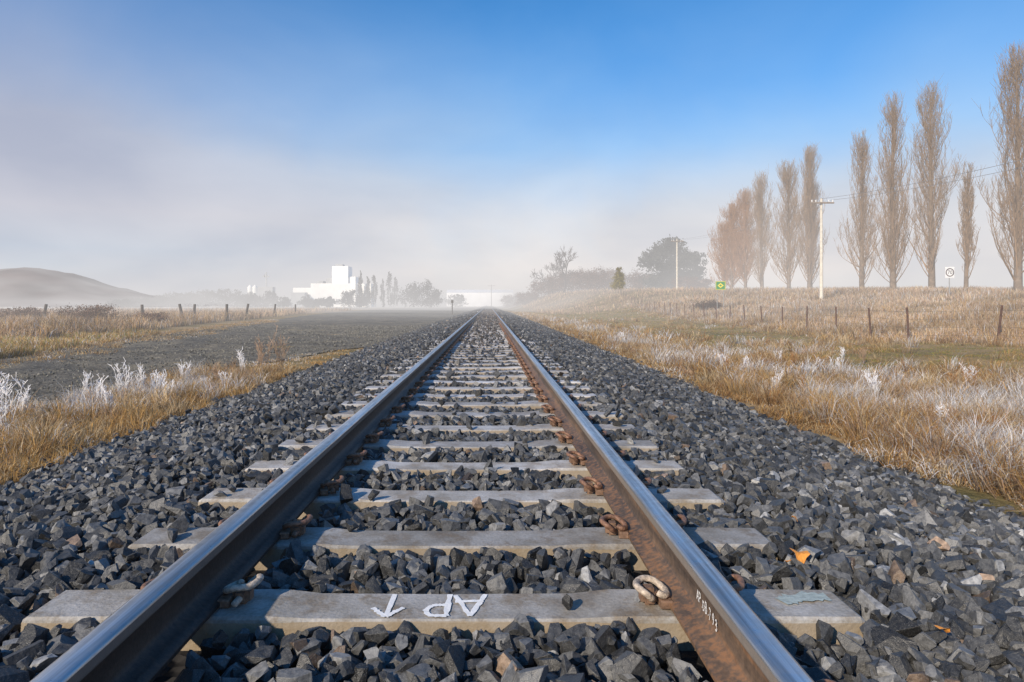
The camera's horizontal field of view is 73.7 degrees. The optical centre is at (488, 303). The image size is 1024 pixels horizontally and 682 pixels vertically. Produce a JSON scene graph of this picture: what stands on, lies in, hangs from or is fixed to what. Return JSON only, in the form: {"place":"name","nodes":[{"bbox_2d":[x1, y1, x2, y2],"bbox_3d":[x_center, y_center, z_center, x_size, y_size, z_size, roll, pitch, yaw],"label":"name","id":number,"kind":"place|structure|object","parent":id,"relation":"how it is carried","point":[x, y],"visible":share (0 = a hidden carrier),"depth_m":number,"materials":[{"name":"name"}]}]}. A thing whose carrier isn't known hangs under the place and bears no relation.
{"place":"outdoors","nodes":[
{"label":"outdoors","id":0,"kind":"place"},
{"bbox_2d":[0,267,239,306],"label":"hill","id":1,"kind":"structure","parent":0,"point":[28,287],"depth_m":382.80,"materials":[{"name":"grey"}]},
{"bbox_2d":[0,307,476,409],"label":"gravel road","id":2,"kind":"structure","parent":0,"point":[396,317],"depth_m":21.49,"materials":[{"name":"gravel"}]},
{"bbox_2d":[446,290,513,306],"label":"long shed","id":3,"kind":"structure","parent":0,"point":[477,298],"depth_m":380.00,"materials":[{"name":"metal"}]},
{"bbox_2d":[0,290,1023,516],"bbox_3d":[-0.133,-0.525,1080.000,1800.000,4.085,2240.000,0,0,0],"label":"ground","id":4,"kind":"structure","parent":0,"point":[974,494],"depth_m":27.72,"materials":[{"name":"plant"}]},
{"bbox_2d":[0,372,27,430],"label":"weed plant","id":5,"kind":"object","parent":4,"relation":"on","point":[5,392],"visible":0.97,"depth_m":7.37,"materials":[{"name":"white plant"}]},
{"bbox_2d":[7,386,30,414],"bbox_3d":[-5.658,1.210,8.192,0.275,0.471,0.186,0,0,-18],"label":"weed plant","id":6,"kind":"object","parent":4,"relation":"on","point":[24,400],"visible":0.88,"depth_m":8.21,"materials":[{"name":"white plant"}]},
{"bbox_2d":[0,307,49,317],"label":"bramble bush","id":7,"kind":"object","parent":4,"relation":"on","point":[32,310],"visible":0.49,"depth_m":47.61,"materials":[{"name":"brown plant"}]},
{"bbox_2d":[42,303,127,320],"bbox_3d":[-26.267,0.770,43.923,5.546,1.757,3.216,0,0,-19],"label":"bramble bush","id":8,"kind":"object","parent":4,"relation":"on","point":[86,311],"visible":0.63,"depth_m":43.71,"materials":[{"name":"brown plant"}]},
{"bbox_2d":[81,372,99,400],"bbox_3d":[-5.708,1.193,9.795,0.236,0.505,0.182,0,0,-20],"label":"weed plant","id":9,"kind":"object","parent":4,"relation":"on","point":[85,383],"visible":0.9,"depth_m":9.78,"materials":[{"name":"white plant"}]},
{"bbox_2d":[105,298,139,307],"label":"distant bush","id":10,"kind":"object","parent":4,"relation":"on","point":[116,303],"visible":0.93,"depth_m":269.12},
{"bbox_2d":[110,357,136,390],"bbox_3d":[-5.440,1.116,10.157,0.402,0.658,0.257,0,0,-29],"label":"weed plant","id":11,"kind":"object","parent":4,"relation":"on","point":[121,381],"visible":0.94,"depth_m":10.16,"materials":[{"name":"white plant"}]},
{"bbox_2d":[130,364,146,388],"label":"weed plant","id":12,"kind":"object","parent":4,"relation":"on","point":[143,378],"visible":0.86,"depth_m":10.97,"materials":[{"name":"white plant"}]},
{"bbox_2d":[126,297,157,307],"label":"distant bush","id":13,"kind":"object","parent":4,"relation":"on","point":[143,301],"visible":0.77,"depth_m":274.36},
{"bbox_2d":[115,311,172,322],"bbox_3d":[-22.535,1.040,44.900,3.809,1.253,3.308,0,0,0],"label":"bramble bush","id":14,"kind":"object","parent":4,"relation":"on","point":[156,316],"visible":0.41,"depth_m":44.69,"materials":[{"name":"brown plant"}]},
{"bbox_2d":[150,369,166,388],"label":"weed plant","id":15,"kind":"object","parent":4,"relation":"on","point":[160,378],"visible":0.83,"depth_m":10.61,"materials":[{"name":"white plant"}]},
{"bbox_2d":[151,292,186,306],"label":"distant bush","id":16,"kind":"object","parent":4,"relation":"on","point":[175,302],"visible":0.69,"depth_m":284.27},
{"bbox_2d":[43,304,295,320],"bbox_3d":[-27.724,0.786,73.500,12.752,1.652,43.268,0,0,0],"label":"wire fence","id":17,"kind":"object","parent":4,"relation":"on","point":[142,308],"visible":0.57,"depth_m":55.91,"materials":[{"name":"wood"}]},
{"bbox_2d":[185,289,219,306],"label":"distant bush","id":18,"kind":"object","parent":4,"relation":"on","point":[208,295],"visible":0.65,"depth_m":294.58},
{"bbox_2d":[198,288,236,306],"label":"distant bush","id":19,"kind":"object","parent":4,"relation":"on","point":[219,291],"visible":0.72,"depth_m":299.62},
{"bbox_2d":[211,289,243,306],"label":"distant bush","id":20,"kind":"object","parent":4,"relation":"on","point":[235,295],"visible":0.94,"depth_m":299.26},
{"bbox_2d":[242,293,263,306],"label":"distant bush","id":21,"kind":"object","parent":4,"relation":"on","point":[251,299],"visible":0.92,"depth_m":289.39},
{"bbox_2d":[254,326,277,373],"bbox_3d":[-4.533,0.927,13.865,0.436,1.038,0.612,0,0,0],"label":"weed plant","id":22,"kind":"object","parent":4,"relation":"on","point":[261,352],"visible":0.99,"depth_m":13.82,"materials":[{"name":"brown plant"}]},
{"bbox_2d":[255,290,278,306],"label":"distant bush","id":23,"kind":"object","parent":4,"relation":"on","point":[269,293],"visible":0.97,"depth_m":289.30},
{"bbox_2d":[272,334,289,371],"bbox_3d":[-4.354,1.028,14.340,0.396,0.835,0.247,0,0,-20],"label":"weed plant","id":24,"kind":"object","parent":4,"relation":"on","point":[282,356],"visible":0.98,"depth_m":14.32,"materials":[{"name":"brown plant"}]},
{"bbox_2d":[276,297,292,306],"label":"distant bush","id":25,"kind":"object","parent":4,"relation":"on","point":[284,302],"visible":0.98,"depth_m":283.73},
{"bbox_2d":[296,294,312,307],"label":"distant bush","id":26,"kind":"object","parent":4,"relation":"on","point":[305,302],"visible":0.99,"depth_m":284.09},
{"bbox_2d":[247,264,375,306],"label":"factory","id":27,"kind":"structure","parent":4,"relation":"on","point":[338,282],"depth_m":302.00,"materials":[{"name":"concrete"}]},
{"bbox_2d":[319,296,335,306],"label":"distant bush","id":28,"kind":"object","parent":4,"relation":"on","point":[329,301],"visible":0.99,"depth_m":284.13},
{"bbox_2d":[336,289,356,306],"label":"distant bush","id":29,"kind":"object","parent":4,"relation":"on","point":[348,297],"visible":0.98,"depth_m":284.65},
{"bbox_2d":[355,290,372,307],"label":"distant bush","id":30,"kind":"object","parent":4,"relation":"on","point":[362,301],"visible":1,"depth_m":284.43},
{"bbox_2d":[371,275,377,306],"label":"distant poplar","id":31,"kind":"object","parent":4,"relation":"on","point":[374,292],"visible":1,"depth_m":299.57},
{"bbox_2d":[385,271,392,306],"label":"distant poplar","id":32,"kind":"object","parent":4,"relation":"on","point":[390,298],"visible":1,"depth_m":299.52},
{"bbox_2d":[391,277,398,306],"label":"distant poplar","id":33,"kind":"object","parent":4,"relation":"on","point":[394,289],"visible":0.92,"depth_m":299.77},
{"bbox_2d":[394,281,420,306],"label":"distant bush","id":34,"kind":"object","parent":4,"relation":"on","point":[408,292],"visible":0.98,"depth_m":289.23,"materials":[{"name":"plant"}]},
{"bbox_2d":[408,279,436,306],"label":"distant bush","id":35,"kind":"object","parent":4,"relation":"on","point":[425,290],"visible":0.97,"depth_m":289.32,"materials":[{"name":"plant"}]},
{"bbox_2d":[19,306,836,681],"bbox_3d":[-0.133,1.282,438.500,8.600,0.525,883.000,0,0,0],"label":"ballast bed","id":36,"kind":"object","parent":4,"relation":"on","point":[173,670],"visible":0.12,"depth_m":1.96,"materials":[{"name":"gravel"}]},
{"bbox_2d":[21,589,864,650],"bbox_3d":[-0.133,1.022,2.117,2.500,0.204,0.240,0,0,0],"label":"sleeper","id":37,"kind":"object","parent":36,"relation":"on","point":[282,613],"visible":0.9,"depth_m":2.06,"materials":[{"name":"concrete"}]},
{"bbox_2d":[217,573,263,607],"bbox_3d":[-0.766,0.889,2.119,0.115,0.075,0.133,0,0,1],"label":"rail clip","id":38,"kind":"object","parent":37,"relation":"on","point":[237,592],"visible":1,"depth_m":2.09,"materials":[{"name":"metal"}]},
{"bbox_2d":[633,575,672,608],"bbox_3d":[0.500,0.889,2.112,0.115,0.075,0.133,0,0,-2],"label":"rail clip","id":39,"kind":"object","parent":37,"relation":"on","point":[650,594],"visible":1,"depth_m":2.09,"materials":[{"name":"metal"}]},
{"bbox_2d":[725,574,744,593],"bbox_3d":[0.739,0.889,2.116,0.115,0.075,0.133,0,0,2],"label":"rail clip","id":40,"kind":"object","parent":37,"relation":"attached to","point":[739,585],"visible":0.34,"depth_m":2.12,"materials":[{"name":"metal"}]},
{"bbox_2d":[128,527,777,569],"bbox_3d":[-0.140,1.022,2.723,2.500,0.200,0.240,0,0,0],"label":"sleeper","id":41,"kind":"object","parent":36,"relation":"on","point":[343,543],"visible":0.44,"depth_m":2.68,"materials":[{"name":"concrete"}]},
{"bbox_2d":[279,514,312,538],"bbox_3d":[-0.766,0.889,2.727,0.115,0.075,0.133,0,0,-3],"label":"rail clip","id":42,"kind":"object","parent":41,"relation":"attached to","point":[294,528],"visible":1,"depth_m":2.70,"materials":[{"name":"metal"}]},
{"bbox_2d":[599,514,628,538],"bbox_3d":[0.500,0.889,2.736,0.115,0.075,0.133,0,0,6],"label":"rail clip","id":43,"kind":"object","parent":41,"relation":"attached to","point":[612,527],"visible":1,"depth_m":2.71,"materials":[{"name":"metal"}]},
{"bbox_2d":[673,514,686,528],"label":"rail clip","id":44,"kind":"object","parent":41,"relation":"attached to","point":[683,521],"visible":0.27,"depth_m":2.73,"materials":[{"name":"metal"}]},
{"bbox_2d":[198,488,723,519],"bbox_3d":[-0.133,1.025,3.341,2.500,0.200,0.240,0,0,0],"label":"sleeper","id":45,"kind":"object","parent":36,"relation":"on","point":[687,498],"visible":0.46,"depth_m":3.28,"materials":[{"name":"concrete"}]},
{"bbox_2d":[320,475,343,494],"bbox_3d":[-0.767,0.889,3.348,0.115,0.075,0.133,0,0,-12],"label":"rail clip","id":46,"kind":"object","parent":45,"relation":"on","point":[332,486],"visible":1,"depth_m":3.32,"materials":[{"name":"metal"}]},
{"bbox_2d":[579,476,603,495],"bbox_3d":[0.500,0.889,3.340,0.115,0.075,0.133,0,0,1],"label":"rail clip","id":47,"kind":"object","parent":45,"relation":"on","point":[590,487],"visible":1,"depth_m":3.31,"materials":[{"name":"metal"}]},
{"bbox_2d":[245,460,684,484],"bbox_3d":[-0.132,1.027,3.960,2.500,0.200,0.240,0,0,0],"label":"sleeper","id":48,"kind":"object","parent":36,"relation":"on","point":[565,467],"visible":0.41,"depth_m":3.92,"materials":[{"name":"concrete"}]},
{"bbox_2d":[345,450,366,464],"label":"rail clip","id":49,"kind":"object","parent":48,"relation":"on","point":[355,458],"visible":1,"depth_m":3.92,"materials":[{"name":"metal"}]},
{"bbox_2d":[566,450,586,465],"bbox_3d":[0.500,0.889,3.943,0.115,0.075,0.133,0,0,-11],"label":"rail clip","id":50,"kind":"object","parent":48,"relation":"on","point":[574,459],"visible":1,"depth_m":3.92,"materials":[{"name":"metal"}]},
{"bbox_2d":[278,439,658,456],"bbox_3d":[-0.137,1.023,4.556,2.500,0.200,0.240,0,0,0],"label":"sleeper","id":51,"kind":"object","parent":36,"relation":"on","point":[387,445],"visible":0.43,"depth_m":4.50,"materials":[{"name":"concrete"}]},
{"bbox_2d":[363,431,383,443],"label":"rail clip","id":52,"kind":"object","parent":51,"relation":"on","point":[372,437],"visible":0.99,"depth_m":4.52,"materials":[{"name":"metal"}]},
{"bbox_2d":[555,431,571,443],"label":"rail clip","id":53,"kind":"object","parent":51,"relation":"on","point":[563,438],"visible":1,"depth_m":4.53,"materials":[{"name":"metal"}]},
{"bbox_2d":[305,424,634,435],"bbox_3d":[-0.132,1.026,5.176,2.500,0.200,0.240,0,0,0],"label":"sleeper","id":54,"kind":"object","parent":36,"relation":"on","point":[536,428],"visible":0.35,"depth_m":5.13,"materials":[{"name":"concrete"}]},
{"bbox_2d":[379,416,394,426],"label":"rail clip","id":55,"kind":"object","parent":54,"relation":"on","point":[387,422],"visible":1,"depth_m":5.14,"materials":[{"name":"metal"}]},
{"bbox_2d":[548,416,562,426],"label":"rail clip","id":56,"kind":"object","parent":54,"relation":"on","point":[555,421],"visible":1,"depth_m":5.14,"materials":[{"name":"metal"}]},
{"bbox_2d":[325,411,623,424],"bbox_3d":[-0.116,1.020,5.791,2.500,0.200,0.240,0,0,0],"label":"sleeper","id":57,"kind":"object","parent":36,"relation":"on","point":[411,414],"visible":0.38,"depth_m":5.74,"materials":[{"name":"concrete"}]},
{"bbox_2d":[341,401,608,410],"bbox_3d":[-0.128,1.018,6.389,2.500,0.200,0.240,0,0,0],"label":"sleeper","id":58,"kind":"object","parent":36,"relation":"on","point":[533,405],"visible":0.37,"depth_m":6.31,"materials":[{"name":"concrete"}]},
{"bbox_2d":[354,393,595,400],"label":"sleeper","id":59,"kind":"object","parent":36,"relation":"on","point":[511,396],"visible":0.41,"depth_m":6.96,"materials":[{"name":"concrete"}]},
{"bbox_2d":[365,386,590,392],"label":"sleeper","id":60,"kind":"object","parent":36,"relation":"on","point":[464,389],"visible":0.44,"depth_m":7.56,"materials":[{"name":"concrete"}]},
{"bbox_2d":[381,374,574,380],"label":"sleeper","id":61,"kind":"object","parent":36,"relation":"on","point":[512,377],"visible":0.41,"depth_m":8.77,"materials":[{"name":"concrete"}]},
{"bbox_2d":[375,380,580,386],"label":"sleeper","id":62,"kind":"object","parent":36,"relation":"on","point":[428,382],"visible":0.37,"depth_m":8.16,"materials":[{"name":"concrete"}]},
{"bbox_2d":[394,366,562,370],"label":"sleeper","id":63,"kind":"object","parent":36,"relation":"on","point":[481,368],"visible":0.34,"depth_m":9.98,"materials":[{"name":"concrete"}]},
{"bbox_2d":[403,359,553,362],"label":"sleeper","id":64,"kind":"object","parent":36,"relation":"on","point":[511,360],"visible":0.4,"depth_m":11.20,"materials":[{"name":"concrete"}]},
{"bbox_2d":[389,370,568,374],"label":"sleeper","id":65,"kind":"object","parent":36,"relation":"on","point":[483,372],"visible":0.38,"depth_m":9.37,"materials":[{"name":"concrete"}]},
{"bbox_2d":[400,362,558,365],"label":"sleeper","id":66,"kind":"object","parent":36,"relation":"on","point":[483,364],"visible":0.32,"depth_m":10.59,"materials":[{"name":"concrete"}]},
{"bbox_2d":[410,356,551,359],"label":"sleeper","id":67,"kind":"object","parent":36,"relation":"on","point":[477,358],"visible":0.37,"depth_m":11.81,"materials":[{"name":"concrete"}]},
{"bbox_2d":[0,309,1023,681],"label":"ballast","id":68,"kind":"structure","parent":36,"relation":"on","point":[902,561],"depth_m":2.91,"materials":[{"name":"gravel"}]},
{"bbox_2d":[790,548,809,563],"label":"fallen leaf","id":69,"kind":"object","parent":68,"relation":"on","point":[801,556],"visible":1,"depth_m":2.50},
{"bbox_2d":[421,289,443,306],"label":"distant bush","id":70,"kind":"object","parent":4,"relation":"on","point":[436,294],"visible":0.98,"depth_m":289.07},
{"bbox_2d":[444,294,468,306],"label":"distant bush","id":71,"kind":"object","parent":4,"relation":"on","point":[459,299],"visible":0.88,"depth_m":308.80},
{"bbox_2d":[498,292,523,307],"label":"bush","id":72,"kind":"object","parent":4,"relation":"on","point":[511,299],"visible":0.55,"depth_m":209.68,"materials":[{"name":"grey plant"}]},
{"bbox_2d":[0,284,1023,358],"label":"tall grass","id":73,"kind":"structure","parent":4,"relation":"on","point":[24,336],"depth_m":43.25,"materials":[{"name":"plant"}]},
{"bbox_2d":[510,291,539,305],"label":"bush","id":74,"kind":"object","parent":4,"relation":"on","point":[528,297],"visible":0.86,"depth_m":169.48,"materials":[{"name":"grey plant"}]},
{"bbox_2d":[526,278,559,297],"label":"bush","id":75,"kind":"object","parent":4,"relation":"on","point":[538,287],"visible":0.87,"depth_m":164.61,"materials":[{"name":"grey plant"}]},
{"bbox_2d":[530,261,566,293],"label":"bare tree","id":76,"kind":"object","parent":4,"relation":"on","point":[555,273],"visible":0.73,"depth_m":164.81,"materials":[{"name":"grey plant"}]},
{"bbox_2d":[550,246,577,292],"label":"bare tree","id":77,"kind":"object","parent":4,"relation":"on","point":[561,261],"visible":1,"depth_m":156.76,"materials":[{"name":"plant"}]},
{"bbox_2d":[549,267,587,292],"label":"bush","id":78,"kind":"object","parent":4,"relation":"on","point":[559,282],"visible":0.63,"depth_m":159.69,"materials":[{"name":"grey plant"}]},
{"bbox_2d":[569,266,611,290],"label":"bush","id":79,"kind":"object","parent":4,"relation":"on","point":[596,280],"visible":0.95,"depth_m":154.60,"materials":[{"name":"grey plant"}]},
{"bbox_2d":[594,267,628,291],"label":"bush","id":80,"kind":"object","parent":4,"relation":"on","point":[612,276],"visible":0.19,"depth_m":159.51,"materials":[{"name":"grey plant"}]},
{"bbox_2d":[609,267,626,290],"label":"conifer shrub","id":81,"kind":"object","parent":4,"relation":"on","point":[619,280],"visible":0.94,"depth_m":129.52,"materials":[{"name":"green plant"}]},
{"bbox_2d":[609,268,645,289],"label":"bush","id":82,"kind":"object","parent":4,"relation":"on","point":[632,278],"visible":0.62,"depth_m":159.68,"materials":[{"name":"grey plant"}]},
{"bbox_2d":[636,234,711,288],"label":"tree","id":83,"kind":"object","parent":4,"relation":"on","point":[656,256],"visible":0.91,"depth_m":148.24,"materials":[{"name":"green plant"}]},
{"bbox_2d":[671,239,683,287],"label":"utility pole","id":84,"kind":"object","parent":4,"relation":"on","point":[676,241],"visible":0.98,"depth_m":114.90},
{"bbox_2d":[667,272,701,288],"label":"bush","id":85,"kind":"object","parent":4,"relation":"on","point":[686,280],"visible":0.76,"depth_m":147.10,"materials":[{"name":"grey plant"}]},
{"bbox_2d":[687,278,714,288],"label":"bush","id":86,"kind":"object","parent":4,"relation":"on","point":[705,283],"visible":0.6,"depth_m":147.36,"materials":[{"name":"grey plant"}]},
{"bbox_2d":[689,299,722,310],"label":"bramble bush","id":87,"kind":"object","parent":4,"relation":"on","point":[712,304],"visible":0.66,"depth_m":65.50,"materials":[{"name":"brown plant"}]},
{"bbox_2d":[716,281,725,307],"bbox_3d":[21.733,-0.674,63.980,0.940,2.919,0.100,0,0,0],"label":"direction sign","id":88,"kind":"object","parent":4,"relation":"on","point":[720,285],"visible":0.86,"depth_m":63.94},
{"bbox_2d":[707,220,738,283],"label":"poplar tree","id":89,"kind":"object","parent":4,"relation":"on","point":[718,237],"visible":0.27,"depth_m":122.58,"materials":[{"name":"brown plant"}]},
{"bbox_2d":[708,201,753,288],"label":"poplar tree","id":90,"kind":"object","parent":4,"relation":"on","point":[731,219],"visible":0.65,"depth_m":118.70,"materials":[{"name":"brown plant"}]},
{"bbox_2d":[729,186,770,288],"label":"poplar tree","id":91,"kind":"object","parent":4,"relation":"on","point":[743,261],"visible":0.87,"depth_m":115.50,"materials":[{"name":"brown plant"}]},
{"bbox_2d":[743,163,778,288],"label":"poplar tree","id":92,"kind":"object","parent":4,"relation":"on","point":[758,195],"visible":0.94,"depth_m":111.69,"materials":[{"name":"brown plant"}]},
{"bbox_2d":[758,159,808,288],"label":"poplar tree","id":93,"kind":"object","parent":4,"relation":"on","point":[787,178],"visible":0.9,"depth_m":98.81,"materials":[{"name":"brown plant"}]},
{"bbox_2d":[787,142,829,288],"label":"poplar tree","id":94,"kind":"object","parent":4,"relation":"on","point":[809,249],"visible":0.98,"depth_m":94.83,"materials":[{"name":"brown plant"}]},
{"bbox_2d":[795,178,829,286],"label":"poplar tree","id":95,"kind":"object","parent":4,"relation":"on","point":[803,197],"visible":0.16,"depth_m":98.54,"materials":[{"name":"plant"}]},
{"bbox_2d":[618,287,1023,340],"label":"wire fence","id":96,"kind":"object","parent":4,"relation":"on","point":[1001,310],"visible":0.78,"depth_m":26.46,"materials":[{"name":"metal"}]},
{"bbox_2d":[811,198,833,298],"bbox_3d":[30.225,-4.888,61.945,2.100,9.410,0.430,0,0,0],"label":"utility pole","id":97,"kind":"object","parent":4,"relation":"on","point":[821,202],"visible":0.94,"depth_m":61.88,"materials":[{"name":"wood"}]},
{"bbox_2d":[813,159,1023,199],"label":"power line","id":98,"kind":"object","parent":97,"relation":"attached to","point":[929,180],"visible":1,"depth_m":46.99,"materials":[{"name":"metal"}]},
{"bbox_2d":[834,128,888,287],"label":"poplar tree","id":99,"kind":"object","parent":4,"relation":"on","point":[862,220],"visible":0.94,"depth_m":78.75,"materials":[{"name":"brown plant"}]},
{"bbox_2d":[862,369,880,396],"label":"weed plant","id":100,"kind":"object","parent":4,"relation":"on","point":[874,382],"visible":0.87,"depth_m":9.86,"materials":[{"name":"white plant"}]},
{"bbox_2d":[864,91,920,288],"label":"poplar tree","id":101,"kind":"object","parent":4,"relation":"on","point":[893,257],"visible":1,"depth_m":69.66,"materials":[{"name":"brown plant"}]},
{"bbox_2d":[896,75,965,288],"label":"poplar tree","id":102,"kind":"object","parent":4,"relation":"on","point":[930,238],"visible":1,"depth_m":67.76,"materials":[{"name":"brown plant"}]},
{"bbox_2d":[945,267,953,297],"bbox_3d":[33.750,-1.536,49.983,0.660,2.352,0.105,0,0,0],"label":"speed sign","id":103,"kind":"object","parent":4,"relation":"on","point":[949,272],"visible":0.98,"depth_m":49.94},
{"bbox_2d":[955,161,980,288],"bbox_3d":[42.095,-6.687,60.177,1.971,11.762,2.349,0,0,0],"label":"poplar tree","id":104,"kind":"object","parent":4,"relation":"on","point":[967,205],"visible":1,"depth_m":59.85,"materials":[{"name":"brown plant"}]},
{"bbox_2d":[959,364,981,387],"bbox_3d":[7.278,1.153,10.330,0.225,0.516,0.288,0,0,-41],"label":"weed plant","id":105,"kind":"object","parent":4,"relation":"on","point":[975,375],"visible":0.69,"depth_m":10.31,"materials":[{"name":"brown plant"}]},
{"bbox_2d":[971,39,1023,290],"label":"poplar tree","id":106,"kind":"object","parent":4,"relation":"on","point":[1014,198],"visible":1,"depth_m":55.88,"materials":[{"name":"brown plant"}]},
{"bbox_2d":[0,0,1023,303],"label":"sky","id":107,"kind":"structure","parent":0,"point":[150,147],"materials":[{"name":"blue"}]},
{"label":"sleeper","id":108,"kind":"object","parent":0,"visible":0},
{"bbox_2d":[30,307,484,681],"bbox_3d":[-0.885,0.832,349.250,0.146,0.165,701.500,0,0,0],"label":"rail","id":109,"kind":"object","parent":108,"relation":"on","point":[147,633],"visible":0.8,"depth_m":2.09,"materials":[{"name":"metal"}]},
{"bbox_2d":[490,306,813,681],"bbox_3d":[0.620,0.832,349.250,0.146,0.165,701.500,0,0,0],"label":"rail","id":110,"kind":"object","parent":108,"relation":"on","point":[730,635],"visible":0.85,"depth_m":2.08,"materials":[{"name":"brown metal"}]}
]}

